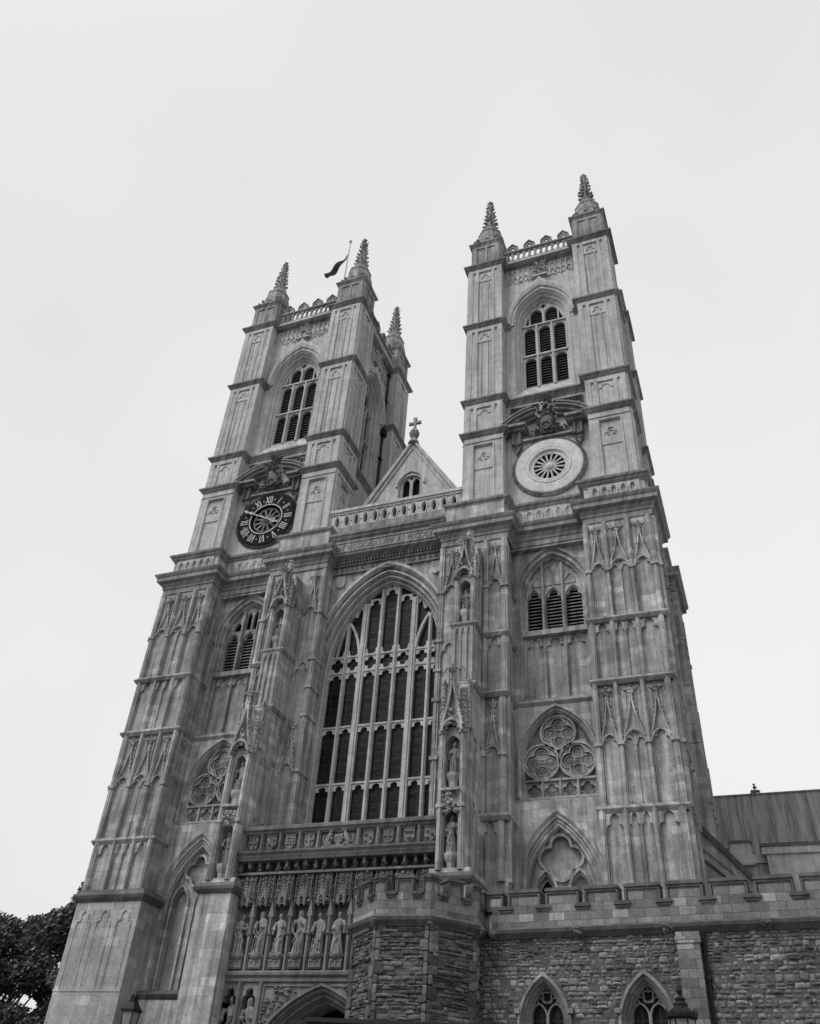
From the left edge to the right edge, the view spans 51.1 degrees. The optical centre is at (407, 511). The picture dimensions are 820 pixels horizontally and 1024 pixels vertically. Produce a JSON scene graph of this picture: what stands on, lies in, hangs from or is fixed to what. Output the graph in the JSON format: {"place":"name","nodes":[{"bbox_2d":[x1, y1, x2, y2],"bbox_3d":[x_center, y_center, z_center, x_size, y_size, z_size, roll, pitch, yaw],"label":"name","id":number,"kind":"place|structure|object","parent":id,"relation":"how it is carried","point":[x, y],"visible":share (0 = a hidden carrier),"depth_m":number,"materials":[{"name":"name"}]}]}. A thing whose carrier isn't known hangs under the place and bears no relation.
{"place":"outdoors","nodes":[
{"label":"outdoors","id":0,"kind":"place"},
{"bbox_2d":[0,0,819,1014],"label":"sky","id":1,"kind":"structure","parent":0,"point":[163,163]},
{"bbox_2d":[713,783,819,890],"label":"lead roofed hall","id":2,"kind":"structure","parent":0,"point":[765,833],"depth_m":45.11,"materials":[{"name":"lead"},{"name":"grey stone"}]},
{"label":"paving","id":3,"kind":"structure","parent":0,"visible":0},
{"bbox_2d":[120,994,142,1023],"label":"street lamp","id":4,"kind":"object","parent":3,"relation":"on","point":[132,1011],"visible":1,"depth_m":26.60,"materials":[{"name":"black metal"}]},
{"bbox_2d":[290,1017,470,1023],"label":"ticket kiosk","id":5,"kind":"object","parent":3,"relation":"on","point":[314,1020],"visible":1,"depth_m":14.87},
{"bbox_2d":[345,874,490,1023],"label":"octagonal turret","id":6,"kind":"object","parent":3,"relation":"on","point":[415,955],"visible":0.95,"depth_m":28.79,"materials":[{"name":"stone"}]},
{"bbox_2d":[480,871,819,1023],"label":"crenellated wing","id":7,"kind":"structure","parent":3,"relation":"on","point":[730,950],"depth_m":27.46,"materials":[{"name":"grey stone"}]},
{"bbox_2d":[514,972,574,1023],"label":"pointed window","id":8,"kind":"structure","parent":7,"relation":"in","point":[543,1001],"depth_m":28.21,"materials":[{"name":"stone"}]},
{"bbox_2d":[614,970,673,1023],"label":"pointed window","id":9,"kind":"structure","parent":7,"relation":"in","point":[644,1001],"depth_m":26.99,"materials":[{"name":"stone"}]},
{"bbox_2d":[665,983,697,1023],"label":"street lamp","id":10,"kind":"object","parent":3,"relation":"on","point":[680,1012],"visible":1,"depth_m":13.84,"materials":[{"name":"black metal"}]},
{"label":"ground","id":11,"kind":"structure","parent":0,"visible":0},
{"bbox_2d":[0,909,61,1023],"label":"plane tree","id":12,"kind":"object","parent":11,"relation":"on","point":[25,965],"visible":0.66,"depth_m":57.00,"materials":[{"name":"black plant"}]},
{"bbox_2d":[15,882,83,1023],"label":"plane tree","id":13,"kind":"object","parent":11,"relation":"on","point":[54,925],"visible":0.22,"depth_m":54.06,"materials":[{"name":"black plant"}]},
{"bbox_2d":[44,174,754,1023],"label":"gothic church","id":14,"kind":"structure","parent":11,"relation":"on","point":[544,682],"depth_m":46.92,"materials":[{"name":"stone"}]},
{"bbox_2d":[175,738,231,822],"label":"quatrefoil window","id":15,"kind":"structure","parent":14,"relation":"in","point":[202,798],"depth_m":47.83,"materials":[{"name":"grey stone"}]},
{"bbox_2d":[220,832,231,863],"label":"stone statue","id":16,"kind":"object","parent":14,"relation":"on","point":[226,852],"visible":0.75,"depth_m":40.28,"materials":[{"name":"grey stone"}]},
{"bbox_2d":[219,996,234,1023],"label":"stone statue","id":17,"kind":"object","parent":14,"relation":"on","point":[230,1010],"visible":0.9,"depth_m":36.14,"materials":[{"name":"grey stone"}]},
{"bbox_2d":[197,595,263,734],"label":"louvred window","id":18,"kind":"structure","parent":14,"relation":"in","point":[231,670],"depth_m":52.54,"materials":[{"name":"grey stone"}]},
{"bbox_2d":[231,915,248,955],"bbox_3d":[-7.387,18.769,38.063,0.688,1.683,0.465,2,-38,3],"label":"stone statue","id":19,"kind":"object","parent":14,"relation":"on","point":[239,928],"visible":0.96,"depth_m":37.94,"materials":[{"name":"grey stone"}]},
{"bbox_2d":[234,761,245,789],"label":"stone statue","id":20,"kind":"object","parent":14,"relation":"on","point":[239,781],"visible":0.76,"depth_m":42.40,"materials":[{"name":"grey stone"}]},
{"bbox_2d":[238,997,253,1023],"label":"stone statue","id":21,"kind":"object","parent":14,"relation":"on","point":[247,1012],"visible":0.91,"depth_m":35.96,"materials":[{"name":"grey stone"}]},
{"bbox_2d":[249,912,267,954],"bbox_3d":[-6.497,18.563,37.799,0.723,1.799,0.494,-14,-42,23],"label":"stone statue","id":22,"kind":"object","parent":14,"relation":"on","point":[259,945],"visible":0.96,"depth_m":37.60,"materials":[{"name":"grey stone"}]},
{"bbox_2d":[269,914,286,954],"bbox_3d":[-5.608,18.430,37.446,0.689,1.678,0.511,-7,-39,14],"label":"stone statue","id":23,"kind":"object","parent":14,"relation":"on","point":[278,942],"visible":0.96,"depth_m":37.33,"materials":[{"name":"grey stone"}]},
{"bbox_2d":[274,617,282,635],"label":"stone statue","id":24,"kind":"object","parent":14,"relation":"on","point":[278,630],"visible":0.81,"depth_m":48.88,"materials":[{"name":"grey stone"}]},
{"bbox_2d":[256,338,323,454],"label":"belfry window","id":25,"kind":"structure","parent":14,"relation":"in","point":[289,412],"depth_m":67.66,"materials":[{"name":"stone"}]},
{"bbox_2d":[288,910,306,954],"bbox_3d":[-4.707,18.229,37.197,0.725,1.807,0.504,-10,-40,18],"label":"stone statue","id":26,"kind":"object","parent":14,"relation":"on","point":[300,922],"visible":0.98,"depth_m":37.03,"materials":[{"name":"grey stone"}]},
{"bbox_2d":[309,913,325,953],"bbox_3d":[-3.816,18.118,36.853,0.691,1.661,0.462,-10,-40,18],"label":"stone statue","id":27,"kind":"object","parent":14,"relation":"on","point":[317,945],"visible":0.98,"depth_m":36.70,"materials":[{"name":"grey stone"}]},
{"bbox_2d":[329,912,345,953],"bbox_3d":[-2.934,17.934,36.548,0.692,1.686,0.516,-17,-43,25],"label":"stone statue","id":28,"kind":"object","parent":14,"relation":"on","point":[339,925],"visible":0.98,"depth_m":36.42,"materials":[{"name":"grey stone"}]},
{"bbox_2d":[343,240,351,279],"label":"flagpole","id":29,"kind":"object","parent":14,"relation":"on","point":[350,241],"visible":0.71,"depth_m":83.89,"materials":[{"name":"white metal"}]},
{"bbox_2d":[324,255,347,277],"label":"flag","id":30,"kind":"object","parent":29,"relation":"hanging from","point":[335,269],"visible":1,"depth_m":83.75,"materials":[{"name":"fabric"}]},
{"bbox_2d":[357,366,385,487],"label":"belfry window","id":31,"kind":"structure","parent":14,"relation":"in","point":[373,408],"depth_m":70.38,"materials":[{"name":"stone"}]},
{"bbox_2d":[305,561,438,823],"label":"great window","id":32,"kind":"structure","parent":14,"relation":"in","point":[372,751],"depth_m":47.05,"materials":[{"name":"glass"}]},
{"bbox_2d":[445,816,457,852],"bbox_3d":[1.904,13.897,36.899,0.692,1.686,0.507,-14,-42,23],"label":"stone statue","id":33,"kind":"object","parent":14,"relation":"on","point":[451,827],"visible":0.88,"depth_m":36.81,"materials":[{"name":"grey stone"}]},
{"bbox_2d":[448,742,459,771],"bbox_3d":[2.130,11.192,39.030,0.616,1.615,0.418,-10,-40,18],"label":"stone statue","id":34,"kind":"object","parent":14,"relation":"on","point":[454,753],"visible":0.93,"depth_m":38.89,"materials":[{"name":"grey stone"}]},
{"bbox_2d":[461,590,469,608],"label":"stone statue","id":35,"kind":"object","parent":14,"relation":"on","point":[466,596],"visible":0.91,"depth_m":45.36,"materials":[{"name":"grey stone"}]},
{"bbox_2d":[507,275,576,397],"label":"belfry window","id":36,"kind":"structure","parent":14,"relation":"in","point":[544,361],"depth_m":61.32,"materials":[{"name":"stone"}]},
{"bbox_2d":[514,547,592,700],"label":"louvred window","id":37,"kind":"structure","parent":14,"relation":"in","point":[554,649],"depth_m":46.09,"materials":[{"name":"grey stone"}]},
{"bbox_2d":[517,703,599,798],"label":"quatrefoil window","id":38,"kind":"structure","parent":14,"relation":"in","point":[558,754],"depth_m":41.55,"materials":[{"name":"grey stone"}]}
]}

